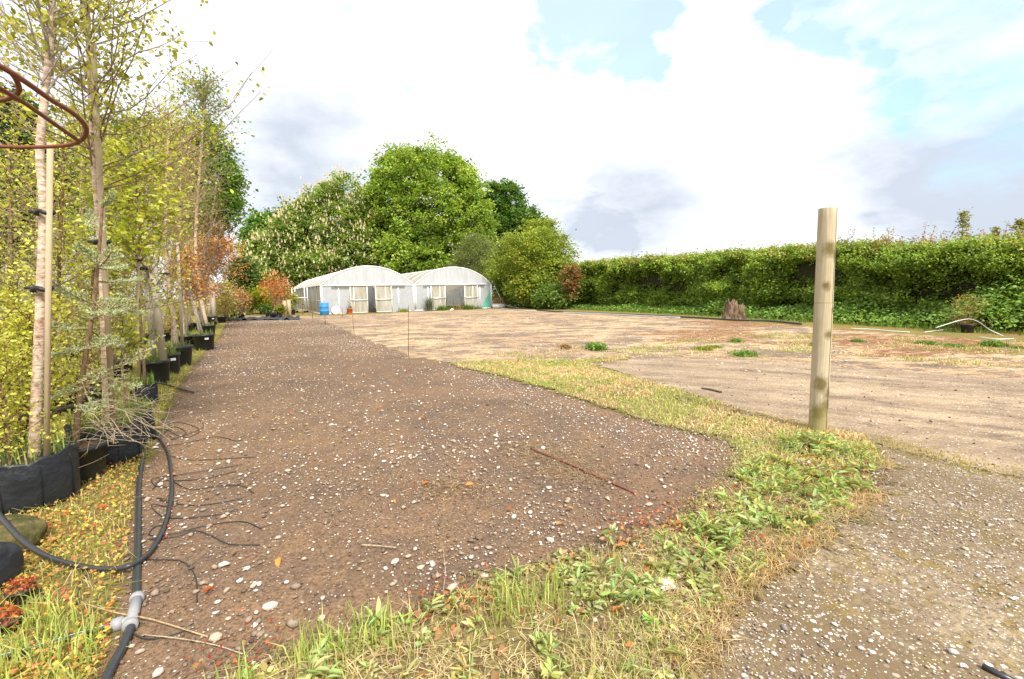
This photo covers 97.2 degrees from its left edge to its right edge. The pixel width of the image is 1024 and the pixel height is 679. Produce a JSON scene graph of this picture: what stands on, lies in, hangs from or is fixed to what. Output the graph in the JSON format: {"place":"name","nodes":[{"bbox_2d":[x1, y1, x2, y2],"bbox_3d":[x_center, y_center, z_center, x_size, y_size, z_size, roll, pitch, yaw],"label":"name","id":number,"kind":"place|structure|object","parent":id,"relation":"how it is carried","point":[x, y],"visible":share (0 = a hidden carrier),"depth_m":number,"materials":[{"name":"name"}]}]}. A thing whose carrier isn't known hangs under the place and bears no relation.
{"place":"outdoors","nodes":[
{"label":"outdoors","id":0,"kind":"place"},
{"bbox_2d":[1,306,259,441],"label":"nursery grass","id":1,"kind":"structure","parent":0,"point":[236,311],"depth_m":27.20,"materials":[{"name":"green plant"}]},
{"bbox_2d":[0,293,1023,678],"bbox_3d":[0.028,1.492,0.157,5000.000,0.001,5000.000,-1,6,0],"label":"ground","id":2,"kind":"structure","parent":0,"point":[108,525],"depth_m":3.03,"materials":[{"name":"plant"}]},
{"bbox_2d":[0,116,45,325],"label":"potted tree","id":3,"kind":"object","parent":2,"relation":"on","point":[4,269],"visible":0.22,"depth_m":14.98,"materials":[{"name":"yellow plant"}]},
{"bbox_2d":[0,255,79,425],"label":"potted tree","id":4,"kind":"object","parent":2,"relation":"on","point":[13,287],"visible":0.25,"depth_m":5.33,"materials":[{"name":"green plant"}]},
{"bbox_2d":[0,119,86,391],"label":"potted tree","id":5,"kind":"object","parent":2,"relation":"on","point":[10,225],"visible":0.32,"depth_m":6.44,"materials":[{"name":"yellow plant"}]},
{"bbox_2d":[0,86,90,371],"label":"potted tree","id":6,"kind":"object","parent":2,"relation":"on","point":[28,188],"visible":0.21,"depth_m":9.07,"materials":[{"name":"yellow plant"}]},
{"bbox_2d":[5,194,87,341],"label":"potted tree","id":7,"kind":"object","parent":2,"relation":"on","point":[52,243],"visible":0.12,"depth_m":16.00,"materials":[{"name":"green plant"}]},
{"bbox_2d":[0,80,93,295],"bbox_3d":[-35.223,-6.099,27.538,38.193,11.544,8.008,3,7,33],"label":"conifer tree","id":8,"kind":"object","parent":2,"relation":"on","point":[34,115],"visible":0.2,"depth_m":18.97,"materials":[{"name":"green plant"}]},
{"bbox_2d":[0,279,94,452],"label":"potted shrub","id":9,"kind":"object","parent":2,"relation":"on","point":[28,319],"visible":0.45,"depth_m":3.65,"materials":[{"name":"yellow plant"}]},
{"bbox_2d":[0,101,147,416],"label":"potted tree","id":10,"kind":"object","parent":2,"relation":"on","point":[58,221],"visible":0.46,"depth_m":5.57,"materials":[{"name":"green plant"}]},
{"bbox_2d":[13,74,140,359],"bbox_3d":[-10.807,-2.828,11.195,2.838,6.686,2.504,2,7,28],"label":"potted tree","id":11,"kind":"object","parent":2,"relation":"on","point":[81,211],"visible":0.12,"depth_m":11.01,"materials":[{"name":"green plant"}]},
{"bbox_2d":[30,258,128,413],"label":"potted tree","id":12,"kind":"object","parent":2,"relation":"on","point":[90,363],"visible":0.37,"depth_m":5.94,"materials":[{"name":"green plant"}]},
{"bbox_2d":[52,112,161,297],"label":"potted tree","id":13,"kind":"object","parent":2,"relation":"on","point":[105,198],"visible":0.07,"depth_m":13.92,"materials":[{"name":"green plant"}]},
{"bbox_2d":[11,113,203,383],"bbox_3d":[-6.453,-1.272,7.148,2.633,4.274,2.101,-1,6,0],"label":"potted tree","id":14,"kind":"object","parent":2,"relation":"on","point":[109,211],"visible":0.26,"depth_m":7.14,"materials":[{"name":"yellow plant"}]},
{"bbox_2d":[66,257,148,380],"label":"potted tree","id":15,"kind":"object","parent":2,"relation":"on","point":[117,361],"visible":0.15,"depth_m":8.29,"materials":[{"name":"green plant"}]},
{"bbox_2d":[52,88,202,372],"bbox_3d":[-7.663,-2.104,8.860,2.472,5.617,2.142,-5,7,-30],"label":"potted tree","id":16,"kind":"object","parent":2,"relation":"on","point":[130,367],"visible":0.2,"depth_m":8.83,"materials":[{"name":"green plant"}]},
{"bbox_2d":[67,74,204,350],"bbox_3d":[-10.625,-3.237,12.698,3.584,7.178,2.652,-1,6,0],"label":"potted tree","id":17,"kind":"object","parent":2,"relation":"on","point":[167,108],"visible":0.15,"depth_m":12.63,"materials":[{"name":"green plant"}]},
{"bbox_2d":[105,131,202,343],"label":"potted tree","id":18,"kind":"object","parent":2,"relation":"on","point":[144,319],"visible":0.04,"depth_m":14.86,"materials":[{"name":"green plant"}]},
{"bbox_2d":[59,100,258,305],"bbox_3d":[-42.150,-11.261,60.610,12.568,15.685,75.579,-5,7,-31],"label":"broadleaf tree","id":19,"kind":"object","parent":2,"relation":"on","point":[235,203],"visible":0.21,"depth_m":31.99,"materials":[{"name":"green plant"}]},
{"bbox_2d":[131,163,202,332],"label":"potted tree","id":20,"kind":"object","parent":2,"relation":"on","point":[165,313],"visible":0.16,"depth_m":17.52,"materials":[{"name":"green plant"}]},
{"bbox_2d":[154,299,190,341],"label":"potted tree","id":21,"kind":"object","parent":2,"relation":"on","point":[167,333],"visible":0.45,"depth_m":15.48,"materials":[{"name":"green plant"}]},
{"bbox_2d":[175,216,240,329],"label":"potted tree","id":22,"kind":"object","parent":2,"relation":"on","point":[221,230],"visible":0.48,"depth_m":20.90,"materials":[{"name":"orange plant"}]},
{"bbox_2d":[162,227,253,324],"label":"potted tree","id":23,"kind":"object","parent":2,"relation":"on","point":[211,314],"visible":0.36,"depth_m":24.49,"materials":[{"name":"brown plant"}]},
{"bbox_2d":[173,170,249,331],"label":"potted tree","id":24,"kind":"object","parent":2,"relation":"on","point":[205,256],"visible":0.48,"depth_m":19.33,"materials":[{"name":"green plant"}]},
{"bbox_2d":[204,275,247,322],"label":"potted tree","id":25,"kind":"object","parent":2,"relation":"on","point":[226,288],"visible":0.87,"depth_m":28.01,"materials":[{"name":"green plant"}]},
{"bbox_2d":[218,253,266,304],"bbox_3d":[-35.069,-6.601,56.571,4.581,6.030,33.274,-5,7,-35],"label":"shrub","id":26,"kind":"object","parent":2,"relation":"on","point":[250,273],"visible":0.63,"depth_m":44.00,"materials":[{"name":"green plant"}]},
{"bbox_2d":[226,231,306,290],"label":"horse chestnut tree","id":27,"kind":"object","parent":2,"relation":"on","point":[266,257],"visible":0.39,"depth_m":66.57,"materials":[{"name":"green plant"}]},
{"bbox_2d":[233,205,304,253],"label":"broadleaf tree","id":28,"kind":"object","parent":2,"relation":"on","point":[253,220],"visible":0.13,"depth_m":83.36,"materials":[{"name":"green plant"}]},
{"bbox_2d":[238,284,303,310],"bbox_3d":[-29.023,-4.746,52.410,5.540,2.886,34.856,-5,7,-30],"label":"shrub","id":29,"kind":"object","parent":2,"relation":"on","point":[256,300],"visible":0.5,"depth_m":38.60,"materials":[{"name":"green plant"}]},
{"bbox_2d":[255,269,291,311],"bbox_3d":[-18.898,-3.773,36.069,2.624,3.664,2.364,-1,6,0],"label":"potted shrub","id":30,"kind":"object","parent":2,"relation":"on","point":[268,290],"visible":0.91,"depth_m":35.94,"materials":[{"name":"orange plant"}]},
{"bbox_2d":[267,277,295,305],"bbox_3d":[-19.150,-3.690,37.578,2.308,3.195,2.201,-1,6,0],"label":"potted shrub","id":31,"kind":"object","parent":2,"relation":"on","point":[286,294],"visible":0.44,"depth_m":37.32,"materials":[{"name":"orange plant"}]},
{"bbox_2d":[247,163,391,286],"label":"horse chestnut tree","id":32,"kind":"object","parent":2,"relation":"on","point":[340,249],"visible":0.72,"depth_m":68.03,"materials":[{"name":"green plant"}]},
{"bbox_2d":[318,302,328,314],"bbox_3d":[-14.540,-2.388,34.964,0.687,0.980,0.687,-6,8,-39],"label":"barrel","id":33,"kind":"object","parent":2,"relation":"on","point":[322,305],"visible":0.88,"depth_m":34.72,"materials":[{"name":"blue plastic"}]},
{"bbox_2d":[292,266,414,314],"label":"polytunnel","id":34,"kind":"structure","parent":2,"relation":"on","point":[371,289],"depth_m":37.37,"materials":[{"name":"plastic"}]},
{"bbox_2d":[350,286,368,312],"bbox_3d":[-12.396,-3.248,36.616,1.220,2.175,0.757,-1,6,0],"label":"sliding door","id":35,"kind":"structure","parent":34,"relation":"in","point":[359,294],"depth_m":36.64,"materials":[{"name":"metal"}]},
{"bbox_2d":[375,286,392,311],"bbox_3d":[-10.680,-3.385,37.616,1.220,2.175,0.757,-1,6,0],"label":"sliding door","id":36,"kind":"structure","parent":34,"relation":"in","point":[383,294],"depth_m":37.62,"materials":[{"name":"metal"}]},
{"bbox_2d":[70,319,744,678],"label":"soil yard","id":37,"kind":"structure","parent":2,"relation":"on","point":[163,655],"depth_m":3.53,"materials":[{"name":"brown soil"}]},
{"bbox_2d":[0,542,23,590],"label":"sack","id":38,"kind":"object","parent":37,"relation":"on","point":[11,560],"visible":0.9,"depth_m":2.39,"materials":[{"name":"black fabric"}]},
{"bbox_2d":[0,601,23,637],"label":"potted plant","id":39,"kind":"object","parent":37,"relation":"on","point":[12,607],"visible":0.92,"depth_m":2.06,"materials":[{"name":"red plant"}]},
{"bbox_2d":[3,574,36,608],"bbox_3d":[-2.451,1.245,2.251,0.124,0.144,0.120,-5,7,-34],"label":"potted plant","id":40,"kind":"object","parent":37,"relation":"on","point":[22,588],"visible":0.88,"depth_m":2.23,"materials":[{"name":"red plant"}]},
{"bbox_2d":[0,514,47,548],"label":"boulder","id":41,"kind":"object","parent":37,"relation":"on","point":[32,529],"visible":0.68,"depth_m":2.73,"materials":[{"name":"stone"}]},
{"bbox_2d":[0,63,88,148],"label":"hoop support","id":42,"kind":"object","parent":37,"relation":"on","point":[17,78],"visible":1,"depth_m":1.16,"materials":[{"name":"brown metal"}]},
{"bbox_2d":[0,0,141,514],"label":"potted tree","id":43,"kind":"object","parent":37,"relation":"on","point":[50,475],"visible":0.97,"depth_m":3.17,"materials":[{"name":"beige plant"}]},
{"bbox_2d":[0,306,75,468],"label":"yellow shrub","id":44,"kind":"object","parent":43,"relation":"in","point":[3,398],"visible":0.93,"depth_m":3.17,"materials":[{"name":"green plant"}]},
{"bbox_2d":[2,404,155,678],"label":"pipe","id":45,"kind":"object","parent":37,"relation":"on","point":[128,625],"depth_m":2.13,"materials":[{"name":"grey plastic"}]},
{"bbox_2d":[0,324,223,678],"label":"bank herbs","id":46,"kind":"object","parent":37,"relation":"on","point":[75,654],"visible":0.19,"depth_m":2.20,"materials":[{"name":"green plant"}]},
{"bbox_2d":[43,189,186,482],"bbox_3d":[-3.350,-0.004,3.621,1.509,2.375,0.955,-1,6,0],"label":"potted spruce","id":47,"kind":"object","parent":37,"relation":"on","point":[92,457],"visible":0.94,"depth_m":3.65,"materials":[{"name":"green plant"}]},
{"bbox_2d":[56,127,192,405],"bbox_3d":[-5.056,-0.864,6.037,1.344,3.644,1.745,-1,6,0],"label":"potted tree","id":48,"kind":"object","parent":37,"relation":"on","point":[148,382],"visible":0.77,"depth_m":6.02,"materials":[{"name":"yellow plant"}]},
{"bbox_2d":[0,391,261,639],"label":"irrigation hose","id":49,"kind":"object","parent":37,"relation":"on","point":[16,534],"visible":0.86,"depth_m":2.80,"materials":[{"name":"black plastic"}]},
{"bbox_2d":[59,90,208,384],"bbox_3d":[-6.347,-1.643,7.686,2.890,4.897,2.088,4,8,39],"label":"potted tree","id":50,"kind":"object","parent":37,"relation":"on","point":[158,367],"visible":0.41,"depth_m":7.81,"materials":[{"name":"green plant"}]},
{"bbox_2d":[96,301,171,443],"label":"potted tree","id":51,"kind":"object","parent":37,"relation":"on","point":[152,431],"visible":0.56,"depth_m":4.67,"materials":[{"name":"green plant"}]},
{"bbox_2d":[0,0,278,468],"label":"potted tree","id":52,"kind":"object","parent":37,"relation":"on","point":[95,138],"visible":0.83,"depth_m":3.88,"materials":[{"name":"green plant"}]},
{"bbox_2d":[115,96,228,366],"bbox_3d":[-7.346,-2.297,9.939,2.195,5.763,2.042,-1,6,0],"label":"potted tree","id":53,"kind":"object","parent":37,"relation":"on","point":[186,353],"visible":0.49,"depth_m":9.80,"materials":[{"name":"green plant"}]},
{"bbox_2d":[140,184,220,374],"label":"potted tree","id":54,"kind":"object","parent":37,"relation":"on","point":[173,355],"visible":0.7,"depth_m":8.85,"materials":[{"name":"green plant"}]},
{"bbox_2d":[146,114,224,349],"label":"potted tree","id":55,"kind":"object","parent":37,"relation":"on","point":[187,335],"visible":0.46,"depth_m":12.88,"materials":[{"name":"green plant"}]},
{"bbox_2d":[160,237,220,350],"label":"potted tree","id":56,"kind":"object","parent":37,"relation":"on","point":[203,341],"visible":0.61,"depth_m":12.88,"materials":[{"name":"brown plant"}]},
{"bbox_2d":[154,57,247,332],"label":"potted tree","id":57,"kind":"object","parent":37,"relation":"on","point":[203,98],"visible":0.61,"depth_m":16.98,"materials":[{"name":"green plant"}]},
{"bbox_2d":[262,601,277,610],"bbox_3d":[-1.163,1.284,2.172,0.068,0.049,0.039,-2,6,-12],"label":"flint","id":58,"kind":"object","parent":37,"relation":"on","point":[268,606],"visible":1,"depth_m":2.16,"materials":[{"name":"stone"}]},
{"bbox_2d":[39,319,892,678],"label":"fallen leaves","id":59,"kind":"object","parent":37,"relation":"on","point":[417,613],"visible":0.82,"depth_m":2.35,"materials":[{"name":"brown plant"}]},
{"bbox_2d":[172,360,902,678],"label":"straw","id":60,"kind":"object","parent":37,"relation":"on","point":[476,655],"visible":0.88,"depth_m":2.36,"materials":[{"name":"beige plant"}]},
{"bbox_2d":[530,448,633,492],"bbox_3d":[0.545,1.081,3.813,0.027,0.021,1.213,-6,7,-36],"label":"steel rod","id":61,"kind":"object","parent":37,"relation":"on","point":[620,486],"visible":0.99,"depth_m":3.73,"materials":[{"name":"brown metal"}]},
{"bbox_2d":[351,132,503,275],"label":"ash tree","id":62,"kind":"object","parent":2,"relation":"on","point":[427,240],"visible":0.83,"depth_m":67.91,"materials":[{"name":"green plant"}]},
{"bbox_2d":[401,267,491,310],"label":"polytunnel","id":63,"kind":"structure","parent":2,"relation":"on","point":[456,285],"depth_m":41.19,"materials":[{"name":"plastic"}]},
{"bbox_2d":[430,285,445,309],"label":"sliding door","id":64,"kind":"structure","parent":63,"relation":"in","point":[438,292],"depth_m":40.04,"materials":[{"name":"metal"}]},
{"bbox_2d":[464,285,477,306],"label":"sliding door","id":65,"kind":"structure","parent":63,"relation":"in","point":[470,291],"depth_m":41.64,"materials":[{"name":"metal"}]},
{"bbox_2d":[446,229,502,300],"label":"willow tree","id":66,"kind":"object","parent":2,"relation":"on","point":[470,255],"visible":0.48,"depth_m":57.83,"materials":[{"name":"green plant"}]},
{"bbox_2d":[492,295,504,307],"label":"planter","id":67,"kind":"object","parent":2,"relation":"on","point":[498,302],"visible":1,"depth_m":42.43,"materials":[{"name":"white plastic"}]},
{"bbox_2d":[474,177,560,267],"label":"oak tree","id":68,"kind":"object","parent":2,"relation":"on","point":[508,212],"visible":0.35,"depth_m":86.43,"materials":[{"name":"green plant"}]},
{"bbox_2d":[476,214,588,308],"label":"field maple tree","id":69,"kind":"object","parent":2,"relation":"on","point":[518,260],"visible":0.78,"depth_m":40.29,"materials":[{"name":"green plant"}]},
{"bbox_2d":[493,267,583,309],"bbox_3d":[1.690,-5.159,42.934,5.643,5.378,15.293,-3,6,-16],"label":"shrub","id":70,"kind":"object","parent":2,"relation":"on","point":[546,294],"visible":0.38,"depth_m":37.41,"materials":[{"name":"green plant"}]},
{"bbox_2d":[198,356,911,678],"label":"grass verge","id":71,"kind":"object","parent":2,"relation":"on","point":[512,632],"depth_m":2.11,"materials":[{"name":"green plant"}]},
{"bbox_2d":[86,603,208,636],"bbox_3d":[-1.676,1.279,2.071,0.716,0.042,0.030,0,6,14],"label":"twig","id":72,"kind":"object","parent":71,"relation":"on","point":[204,635],"visible":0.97,"depth_m":2.08,"materials":[{"name":"brown wood"}]},
{"bbox_2d":[143,634,242,654],"bbox_3d":[-1.374,1.305,1.944,0.526,0.005,0.022,0,6,13],"label":"twig","id":73,"kind":"object","parent":71,"relation":"on","point":[193,640],"visible":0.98,"depth_m":1.95,"materials":[{"name":"brown wood"}]},
{"bbox_2d":[173,452,875,672],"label":"red herbs","id":74,"kind":"object","parent":71,"relation":"on","point":[408,591],"visible":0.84,"depth_m":2.53,"materials":[{"name":"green plant"}]},
{"bbox_2d":[241,357,883,678],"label":"broadleaf weeds","id":75,"kind":"object","parent":71,"relation":"on","point":[730,531],"visible":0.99,"depth_m":2.47,"materials":[{"name":"green plant"}]},
{"bbox_2d":[654,577,675,591],"bbox_3d":[0.759,1.220,2.254,0.114,0.048,0.100,-1,6,0],"label":"wrapper","id":76,"kind":"object","parent":71,"relation":"on","point":[664,581],"visible":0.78,"depth_m":2.23,"materials":[{"name":"white plastic"}]},
{"bbox_2d":[367,356,1023,678],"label":"edge moss","id":77,"kind":"object","parent":71,"relation":"on","point":[400,651],"visible":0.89,"depth_m":3.23,"materials":[{"name":"green plant"}]},
{"bbox_2d":[645,445,924,678],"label":"dry fringe","id":78,"kind":"object","parent":71,"relation":"on","point":[873,502],"visible":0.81,"depth_m":2.30,"materials":[{"name":"beige plant"}]},
{"bbox_2d":[808,207,837,431],"bbox_3d":[3.135,-0.140,4.553,0.182,2.311,0.169,-1,6,0],"label":"round post","id":79,"kind":"object","parent":71,"relation":"on","point":[822,320],"visible":0.98,"depth_m":4.49,"materials":[{"name":"brown wood"}]},
{"bbox_2d":[556,263,584,305],"bbox_3d":[4.573,-4.340,37.159,2.451,3.990,3.279,-3,6,-21],"label":"copper shrub","id":80,"kind":"object","parent":2,"relation":"on","point":[567,272],"visible":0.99,"depth_m":36.35,"materials":[{"name":"brown plant"}]},
{"bbox_2d":[245,309,1023,379],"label":"concrete yard","id":81,"kind":"structure","parent":2,"relation":"on","point":[523,323],"depth_m":13.62,"materials":[{"name":"beige concrete"}]},
{"bbox_2d":[231,287,253,317],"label":"potted shrub","id":82,"kind":"object","parent":81,"relation":"on","point":[243,292],"visible":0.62,"depth_m":31.32,"materials":[{"name":"orange plant"}]},
{"bbox_2d":[227,315,299,319],"bbox_3d":[-16.878,-1.464,30.250,7.498,0.174,2.924,0,6,8],"label":"ground sheet","id":83,"kind":"object","parent":81,"relation":"on","point":[290,317],"visible":0.95,"depth_m":29.65,"materials":[{"name":"black plastic"}]},
{"bbox_2d":[260,302,273,316],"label":"potted shrub","id":84,"kind":"object","parent":81,"relation":"on","point":[268,309],"visible":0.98,"depth_m":33.25,"materials":[{"name":"green plant"}]},
{"bbox_2d":[273,304,287,316],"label":"potted shrub","id":85,"kind":"object","parent":81,"relation":"on","point":[280,309],"visible":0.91,"depth_m":32.20,"materials":[{"name":"green plant"}]},
{"bbox_2d":[423,295,434,310],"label":"weed","id":86,"kind":"object","parent":81,"relation":"on","point":[428,303],"visible":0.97,"depth_m":39.06,"materials":[{"name":"green plant"}]},
{"bbox_2d":[581,339,608,350],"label":"weed clump","id":87,"kind":"object","parent":81,"relation":"on","point":[598,345],"visible":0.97,"depth_m":11.30,"materials":[{"name":"green plant"}]},
{"bbox_2d":[563,312,679,317],"bbox_3d":[6.114,-1.512,27.167,0.185,0.052,9.567,-5,7,-32],"label":"irrigation pipe","id":88,"kind":"object","parent":81,"relation":"on","point":[623,314],"visible":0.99,"depth_m":26.38,"materials":[{"name":"plastic"}]},
{"bbox_2d":[537,310,801,324],"bbox_3d":[6.736,-1.464,26.457,0.835,0.078,20.150,-4,7,-28],"label":"irrigation pipe","id":89,"kind":"object","parent":81,"relation":"on","point":[787,322],"visible":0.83,"depth_m":21.76,"materials":[{"name":"black plastic"}]},
{"bbox_2d":[464,331,1023,366],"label":"crack weeds","id":90,"kind":"object","parent":81,"relation":"on","point":[955,360],"visible":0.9,"depth_m":10.66,"materials":[{"name":"green plant"}]},
{"bbox_2d":[727,349,760,357],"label":"weed clump","id":91,"kind":"object","parent":81,"relation":"on","point":[742,353],"visible":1,"depth_m":9.88,"materials":[{"name":"green plant"}]},
{"bbox_2d":[926,341,975,347],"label":"weed clump","id":92,"kind":"object","parent":81,"relation":"on","point":[948,344],"visible":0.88,"depth_m":10.85,"materials":[{"name":"green plant"}]},
{"bbox_2d":[977,339,1009,346],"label":"weed clump","id":93,"kind":"object","parent":81,"relation":"on","point":[992,343],"visible":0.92,"depth_m":10.66,"materials":[{"name":"green plant"}]},
{"bbox_2d":[722,298,745,318],"bbox_3d":[10.572,-1.465,21.446,1.196,1.038,0.757,-1,6,0],"label":"tree stump","id":94,"kind":"object","parent":2,"relation":"on","point":[733,309],"visible":0.94,"depth_m":21.31,"materials":[{"name":"brown wood"}]},
{"bbox_2d":[513,306,1023,335],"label":"rank grass","id":95,"kind":"structure","parent":2,"relation":"on","point":[880,324],"depth_m":17.41,"materials":[{"name":"green plant"}]},
{"bbox_2d":[530,221,1023,331],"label":"hedge","id":96,"kind":"object","parent":2,"relation":"on","point":[927,273],"visible":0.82,"depth_m":19.95,"materials":[{"name":"green plant"}]},
{"bbox_2d":[533,267,1023,332],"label":"brambles","id":97,"kind":"object","parent":2,"relation":"on","point":[781,311],"visible":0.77,"depth_m":17.61,"materials":[{"name":"green plant"}]},
{"bbox_2d":[593,358,1023,477],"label":"concrete drive","id":98,"kind":"structure","parent":2,"relation":"on","point":[991,429],"depth_m":5.90,"materials":[{"name":"beige concrete"}]},
{"bbox_2d":[944,207,972,239],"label":"sapling","id":99,"kind":"object","parent":2,"relation":"on","point":[963,215],"visible":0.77,"depth_m":17.12,"materials":[{"name":"green plant"}]},
{"bbox_2d":[940,293,1004,332],"bbox_3d":[13.843,-0.828,13.921,1.271,1.222,1.659,-1,6,0],"label":"potted shrub","id":100,"kind":"object","parent":2,"relation":"on","point":[964,326],"visible":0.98,"depth_m":13.78,"materials":[{"name":"green plant"}]},
{"bbox_2d":[1009,218,1023,237],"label":"sapling","id":101,"kind":"object","parent":2,"relation":"on","point":[1020,222],"visible":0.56,"depth_m":16.20,"materials":[{"name":"green plant"}]},
{"bbox_2d":[0,0,1023,300],"label":"sky","id":102,"kind":"structure","parent":0,"point":[651,126],"materials":[{"name":"white"}]},
{"bbox_2d":[256,309,1023,678],"bbox_3d":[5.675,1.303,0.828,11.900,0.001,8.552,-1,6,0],"label":"gravel track","id":103,"kind":"structure","parent":0,"point":[961,622],"depth_m":2.17,"materials":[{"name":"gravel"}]},
{"bbox_2d":[982,663,1015,678],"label":"plastic strip","id":104,"kind":"object","parent":103,"relation":"on","point":[994,671],"visible":1,"depth_m":1.72,"materials":[{"name":"black plastic"}]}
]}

